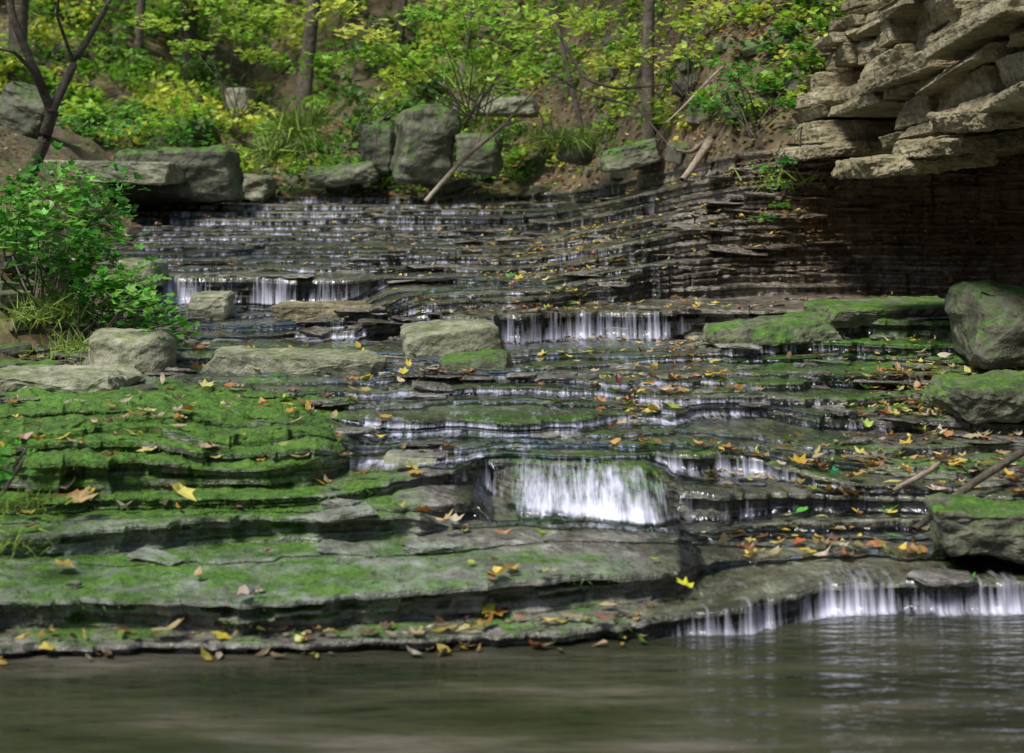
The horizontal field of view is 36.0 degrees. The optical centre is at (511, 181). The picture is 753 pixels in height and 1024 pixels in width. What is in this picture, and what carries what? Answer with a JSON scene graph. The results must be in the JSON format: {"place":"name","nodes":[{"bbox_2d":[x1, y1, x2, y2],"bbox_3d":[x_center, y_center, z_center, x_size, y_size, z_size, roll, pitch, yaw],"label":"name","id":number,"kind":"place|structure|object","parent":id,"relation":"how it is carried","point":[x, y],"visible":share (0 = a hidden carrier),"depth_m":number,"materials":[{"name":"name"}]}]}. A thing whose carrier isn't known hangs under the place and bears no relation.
{"place":"outdoors","nodes":[
{"label":"outdoors","id":0,"kind":"place"},
{"bbox_2d":[0,126,140,361],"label":"earth bank","id":1,"kind":"structure","parent":0,"point":[93,151],"depth_m":12.27,"materials":[{"name":"soil"}]},
{"bbox_2d":[0,80,58,139],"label":"boulder","id":2,"kind":"object","parent":1,"relation":"on","point":[22,110],"visible":0.59,"depth_m":14.57,"materials":[{"name":"stone"}]},
{"bbox_2d":[0,0,112,183],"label":"forked tree","id":3,"kind":"object","parent":1,"relation":"on","point":[51,106],"visible":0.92,"depth_m":10.40,"materials":[{"name":"brown plant"}]},
{"bbox_2d":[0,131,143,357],"bbox_3d":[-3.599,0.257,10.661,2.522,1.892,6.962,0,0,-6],"label":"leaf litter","id":4,"kind":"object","parent":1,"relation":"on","point":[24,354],"visible":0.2,"depth_m":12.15,"materials":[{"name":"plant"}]},
{"bbox_2d":[0,140,159,327],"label":"shrub","id":5,"kind":"object","parent":1,"relation":"on","point":[20,202],"visible":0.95,"depth_m":8.17,"materials":[{"name":"green plant"}]},
{"bbox_2d":[44,160,185,185],"bbox_3d":[-3.611,-0.075,13.328,1.638,0.223,0.946,0,0,0],"label":"flat rock","id":6,"kind":"object","parent":1,"relation":"on","point":[158,173],"visible":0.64,"depth_m":12.88,"materials":[{"name":"stone"}]},
{"bbox_2d":[17,73,717,314],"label":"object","id":7,"kind":"object","parent":1,"relation":"on","point":[512,86],"visible":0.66,"depth_m":13.43,"materials":[{"name":"brown plant"}]},
{"bbox_2d":[0,0,846,199],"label":"hillside","id":8,"kind":"structure","parent":0,"point":[777,134],"depth_m":16.38,"materials":[{"name":"soil"}]},
{"bbox_2d":[8,0,28,82],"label":"tree","id":9,"kind":"object","parent":8,"relation":"on","point":[22,9],"visible":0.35,"depth_m":17.98,"materials":[{"name":"brown plant"}]},
{"bbox_2d":[54,101,218,156],"bbox_3d":[-3.415,-0.384,13.948,1.579,0.692,0.994,0,0,0],"label":"shrub","id":10,"kind":"object","parent":8,"relation":"on","point":[118,130],"visible":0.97,"depth_m":14.05,"materials":[{"name":"green plant"}]},
{"bbox_2d":[133,0,145,69],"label":"tree","id":11,"kind":"object","parent":8,"relation":"on","point":[139,33],"visible":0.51,"depth_m":20.00,"materials":[{"name":"brown plant"}]},
{"bbox_2d":[146,119,222,146],"bbox_3d":[-3.695,-0.512,17.413,0.916,0.345,0.755,0,0,0],"label":"shrub","id":12,"kind":"object","parent":8,"relation":"on","point":[199,136],"visible":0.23,"depth_m":17.08,"materials":[{"name":"plant"}]},
{"bbox_2d":[177,0,197,63],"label":"tree","id":13,"kind":"object","parent":8,"relation":"on","point":[190,33],"visible":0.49,"depth_m":20.98,"materials":[{"name":"brown plant"}]},
{"bbox_2d":[126,0,346,124],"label":"maple sapling","id":14,"kind":"object","parent":8,"relation":"on","point":[244,38],"visible":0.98,"depth_m":14.98,"materials":[{"name":"green plant"}]},
{"bbox_2d":[0,0,480,173],"bbox_3d":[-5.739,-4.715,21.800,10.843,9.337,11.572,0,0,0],"label":"undergrowth","id":15,"kind":"object","parent":8,"relation":"on","point":[208,109],"visible":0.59,"depth_m":18.23,"materials":[{"name":"green plant"}]},
{"bbox_2d":[225,88,255,115],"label":"boulder","id":16,"kind":"object","parent":8,"relation":"on","point":[242,96],"visible":0.6,"depth_m":19.03,"materials":[{"name":"stone"}]},
{"bbox_2d":[294,0,319,135],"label":"tree","id":17,"kind":"object","parent":8,"relation":"on","point":[305,84],"visible":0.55,"depth_m":18.94,"materials":[{"name":"brown plant"}]},
{"bbox_2d":[160,117,467,196],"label":"undergrowth","id":18,"kind":"object","parent":8,"relation":"on","point":[330,160],"visible":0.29,"depth_m":16.40,"materials":[{"name":"green plant"}]},
{"bbox_2d":[306,160,380,188],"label":"flat rock","id":19,"kind":"object","parent":8,"relation":"on","point":[336,175],"visible":0.99,"depth_m":14.83,"materials":[{"name":"stone"}]},
{"bbox_2d":[358,115,397,176],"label":"mossy boulder","id":20,"kind":"object","parent":8,"relation":"on","point":[385,145],"visible":0.67,"depth_m":15.29,"materials":[{"name":"stone"}]},
{"bbox_2d":[392,0,407,74],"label":"tree","id":21,"kind":"object","parent":8,"relation":"on","point":[402,3],"visible":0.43,"depth_m":19.97,"materials":[{"name":"brown plant"}]},
{"bbox_2d":[0,0,838,367],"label":"scattered stones","id":22,"kind":"object","parent":8,"relation":"on","point":[454,186],"visible":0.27,"depth_m":11.61,"materials":[{"name":"grey stone"}]},
{"bbox_2d":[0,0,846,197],"bbox_3d":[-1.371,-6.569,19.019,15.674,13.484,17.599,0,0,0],"label":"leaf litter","id":23,"kind":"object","parent":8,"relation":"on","point":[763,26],"visible":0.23,"depth_m":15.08,"materials":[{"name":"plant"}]},
{"bbox_2d":[390,104,461,187],"bbox_3d":[-0.861,-0.321,14.738,0.642,0.776,0.898,0,0,-20],"label":"mossy boulder","id":24,"kind":"object","parent":8,"relation":"on","point":[424,146],"visible":0.9,"depth_m":14.37,"materials":[{"name":"stone"}]},
{"bbox_2d":[307,0,608,125],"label":"maple sapling","id":25,"kind":"object","parent":8,"relation":"on","point":[399,72],"visible":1,"depth_m":12.58,"materials":[{"name":"green plant"}]},
{"bbox_2d":[453,0,475,142],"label":"tree","id":26,"kind":"object","parent":8,"relation":"on","point":[467,46],"visible":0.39,"depth_m":16.55,"materials":[{"name":"brown plant"}]},
{"bbox_2d":[407,0,548,45],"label":"background foliage","id":27,"kind":"object","parent":8,"relation":"on","point":[532,25],"visible":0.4,"depth_m":18.62,"materials":[{"name":"green plant"}]},
{"bbox_2d":[455,131,503,175],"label":"mossy boulder","id":28,"kind":"object","parent":8,"relation":"on","point":[486,158],"visible":0.9,"depth_m":14.30,"materials":[{"name":"stone"}]},
{"bbox_2d":[476,96,539,117],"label":"flat rock","id":29,"kind":"object","parent":8,"relation":"on","point":[506,107],"visible":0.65,"depth_m":14.68,"materials":[{"name":"stone"}]},
{"bbox_2d":[552,0,584,134],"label":"tree","id":30,"kind":"object","parent":8,"relation":"on","point":[572,90],"visible":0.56,"depth_m":14.57,"materials":[{"name":"brown plant"}]},
{"bbox_2d":[555,125,595,164],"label":"mossy boulder","id":31,"kind":"object","parent":8,"relation":"on","point":[585,158],"visible":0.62,"depth_m":12.96,"materials":[{"name":"stone"}]},
{"bbox_2d":[597,138,661,172],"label":"flat rock","id":32,"kind":"object","parent":8,"relation":"on","point":[641,153],"visible":0.99,"depth_m":12.03,"materials":[{"name":"stone"}]},
{"bbox_2d":[416,0,848,181],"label":"undergrowth","id":33,"kind":"object","parent":8,"relation":"on","point":[790,27],"visible":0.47,"depth_m":13.51,"materials":[{"name":"green plant"}]},
{"bbox_2d":[545,12,667,89],"bbox_3d":[0.682,-1.052,12.412,1.099,0.669,0.231,0,0,31],"label":"fallen branch","id":34,"kind":"object","parent":33,"relation":"on","point":[575,63],"visible":0.94,"depth_m":12.49,"materials":[{"name":"brown wood"}]},
{"bbox_2d":[641,0,654,139],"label":"tree","id":35,"kind":"object","parent":8,"relation":"on","point":[647,128],"visible":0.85,"depth_m":12.79,"materials":[{"name":"brown plant"}]},
{"bbox_2d":[558,0,762,108],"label":"maple sapling","id":36,"kind":"object","parent":8,"relation":"on","point":[620,65],"visible":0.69,"depth_m":12.06,"materials":[{"name":"green plant"}]},
{"bbox_2d":[674,128,715,181],"bbox_3d":[1.413,-0.313,11.179,0.165,0.644,1.056,0,0,36],"label":"fallen log","id":37,"kind":"object","parent":8,"relation":"on","point":[703,146],"visible":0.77,"depth_m":10.94,"materials":[{"name":"brown wood"}]},
{"bbox_2d":[666,65,723,123],"bbox_3d":[1.628,-0.852,11.658,1.237,0.876,0.031,0,0,-32],"label":"fallen branch","id":38,"kind":"object","parent":8,"relation":"on","point":[692,97],"visible":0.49,"depth_m":11.46,"materials":[{"name":"brown wood"}]},
{"bbox_2d":[686,41,817,139],"bbox_3d":[1.546,-0.607,10.551,0.919,0.712,0.942,0,0,20],"label":"maple sapling","id":39,"kind":"object","parent":8,"relation":"on","point":[743,69],"visible":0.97,"depth_m":10.64,"materials":[{"name":"green plant"}]},
{"bbox_2d":[0,151,1023,656],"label":"rock ledges","id":40,"kind":"object","parent":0,"point":[450,585],"visible":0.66,"depth_m":6.10,"materials":[{"name":"grey stone"}]},
{"bbox_2d":[0,364,142,393],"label":"flat rock","id":41,"kind":"object","parent":40,"relation":"on","point":[76,378],"visible":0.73,"depth_m":6.97,"materials":[{"name":"stone"}]},
{"bbox_2d":[64,398,122,403],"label":"flat rock","id":42,"kind":"object","parent":40,"relation":"on","point":[81,400],"visible":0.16,"depth_m":6.62,"materials":[{"name":"stone"}]},
{"bbox_2d":[64,261,201,352],"bbox_3d":[-1.899,0.665,7.888,0.628,0.523,0.976,0,0,-22],"label":"shrub","id":43,"kind":"object","parent":40,"relation":"on","point":[150,295],"visible":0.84,"depth_m":7.91,"materials":[{"name":"green plant"}]},
{"bbox_2d":[115,258,168,286],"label":"flat rock","id":44,"kind":"object","parent":40,"relation":"on","point":[162,267],"visible":0.62,"depth_m":9.34,"materials":[{"name":"stone"}]},
{"bbox_2d":[271,300,375,321],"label":"flat rock","id":45,"kind":"object","parent":40,"relation":"on","point":[284,311],"visible":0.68,"depth_m":9.03,"materials":[{"name":"stone"}]},
{"bbox_2d":[383,449,438,467],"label":"flat rock","id":46,"kind":"object","parent":40,"relation":"on","point":[389,457],"visible":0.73,"depth_m":6.09,"materials":[{"name":"stone"}]},
{"bbox_2d":[0,60,823,566],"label":"grass","id":47,"kind":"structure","parent":40,"relation":"on","point":[288,130],"depth_m":12.89,"materials":[{"name":"green plant"}]},
{"bbox_2d":[0,422,35,497],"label":"shrub","id":48,"kind":"object","parent":47,"relation":"on","point":[6,450],"visible":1,"depth_m":5.22,"materials":[{"name":"green plant"}]},
{"bbox_2d":[748,126,802,221],"bbox_3d":[1.613,-0.038,9.612,0.350,0.589,0.859,0,0,8],"label":"fern","id":49,"kind":"object","parent":47,"relation":"on","point":[785,160],"visible":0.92,"depth_m":9.57,"materials":[{"name":"green plant"}]},
{"bbox_2d":[38,418,974,649],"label":"fallen leaves","id":50,"kind":"object","parent":40,"relation":"on","point":[84,495],"depth_m":5.41,"materials":[{"name":"yellow plant"}]},
{"bbox_2d":[0,319,1021,651],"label":"moss","id":51,"kind":"object","parent":40,"relation":"on","point":[298,499],"visible":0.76,"depth_m":5.56,"materials":[{"name":"green plant"}]},
{"bbox_2d":[0,156,1023,594],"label":"loose shale","id":52,"kind":"object","parent":40,"relation":"on","point":[342,510],"visible":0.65,"depth_m":8.60,"materials":[{"name":"grey stone"}]},
{"bbox_2d":[0,70,1023,633],"bbox_3d":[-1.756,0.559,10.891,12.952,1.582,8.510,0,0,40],"label":"fallen leaves","id":53,"kind":"object","parent":40,"relation":"on","point":[242,590],"depth_m":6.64,"materials":[{"name":"orange plant"}]},
{"bbox_2d":[699,311,841,349],"bbox_3d":[1.341,0.792,8.267,0.701,0.187,0.618,0,0,0],"label":"flat rock","id":54,"kind":"object","parent":40,"relation":"on","point":[791,328],"visible":0.91,"depth_m":8.04,"materials":[{"name":"stone"}]},
{"bbox_2d":[803,295,947,328],"bbox_3d":[2.016,0.704,8.496,0.844,0.138,0.685,0,0,0],"label":"flat rock","id":55,"kind":"object","parent":40,"relation":"on","point":[846,313],"visible":0.62,"depth_m":8.24,"materials":[{"name":"stone"}]},
{"bbox_2d":[920,369,1023,423],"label":"flat rock","id":56,"kind":"object","parent":40,"relation":"on","point":[991,396],"visible":1,"depth_m":6.61,"materials":[{"name":"stone"}]},
{"bbox_2d":[923,493,1023,563],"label":"flat rock","id":57,"kind":"object","parent":40,"relation":"on","point":[967,524],"visible":1,"depth_m":5.20,"materials":[{"name":"stone"}]},
{"bbox_2d":[938,474,1023,482],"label":"fallen leaves","id":58,"kind":"object","parent":40,"relation":"on","point":[994,479],"visible":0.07,"depth_m":6.00,"materials":[{"name":"plant"}]},
{"bbox_2d":[944,280,1023,368],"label":"boulder","id":59,"kind":"object","parent":40,"relation":"on","point":[986,319],"visible":1,"depth_m":7.39,"materials":[{"name":"stone"}]},
{"bbox_2d":[0,602,1023,752],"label":"pool water","id":60,"kind":"structure","parent":0,"point":[903,678],"depth_m":4.30,"materials":[{"name":"grey liquid"}]},
{"bbox_2d":[0,605,655,663],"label":"fallen leaves","id":61,"kind":"object","parent":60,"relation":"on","point":[442,648],"visible":1,"depth_m":4.70,"materials":[{"name":"brown plant"}]},
{"bbox_2d":[114,172,1023,634],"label":"stream water","id":62,"kind":"structure","parent":0,"point":[606,506],"depth_m":7.23,"materials":[{"name":"white liquid"}]},
{"bbox_2d":[82,317,189,373],"bbox_3d":[-1.942,0.858,7.676,0.737,0.350,0.464,0,0,-11],"label":"mossy boulder","id":63,"kind":"object","parent":62,"relation":"in","point":[150,351],"visible":0.59,"depth_m":7.50,"materials":[{"name":"stone"}]},
{"bbox_2d":[106,145,244,205],"bbox_3d":[-3.043,-0.048,14.168,1.226,0.543,1.224,0,0,0],"label":"mossy boulder","id":64,"kind":"object","parent":62,"relation":"in","point":[213,174],"visible":0.75,"depth_m":13.67,"materials":[{"name":"stone"}]},
{"bbox_2d":[184,291,234,322],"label":"boulder","id":65,"kind":"object","parent":62,"relation":"in","point":[217,305],"visible":0.88,"depth_m":9.13,"materials":[{"name":"stone"}]},
{"bbox_2d":[243,173,276,202],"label":"flat rock","id":66,"kind":"object","parent":62,"relation":"in","point":[258,188],"visible":0.58,"depth_m":15.02,"materials":[{"name":"stone"}]},
{"bbox_2d":[201,345,387,377],"bbox_3d":[-1.072,0.927,7.764,0.954,0.201,0.472,0,0,0],"label":"flat rock","id":67,"kind":"object","parent":62,"relation":"in","point":[294,362],"visible":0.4,"depth_m":7.57,"materials":[{"name":"stone"}]},
{"bbox_2d":[400,318,505,357],"bbox_3d":[-0.302,0.877,8.204,0.564,0.314,0.500,0,0,-7],"label":"boulder","id":68,"kind":"object","parent":62,"relation":"in","point":[437,337],"visible":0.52,"depth_m":7.98,"materials":[{"name":"stone"}]},
{"bbox_2d":[439,349,513,369],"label":"flat rock","id":69,"kind":"object","parent":62,"relation":"in","point":[490,358],"visible":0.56,"depth_m":7.66,"materials":[{"name":"stone"}]},
{"bbox_2d":[770,0,1023,179],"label":"overhanging cliff","id":70,"kind":"structure","parent":0,"point":[906,87],"depth_m":7.81,"materials":[{"name":"stone"}]}
]}

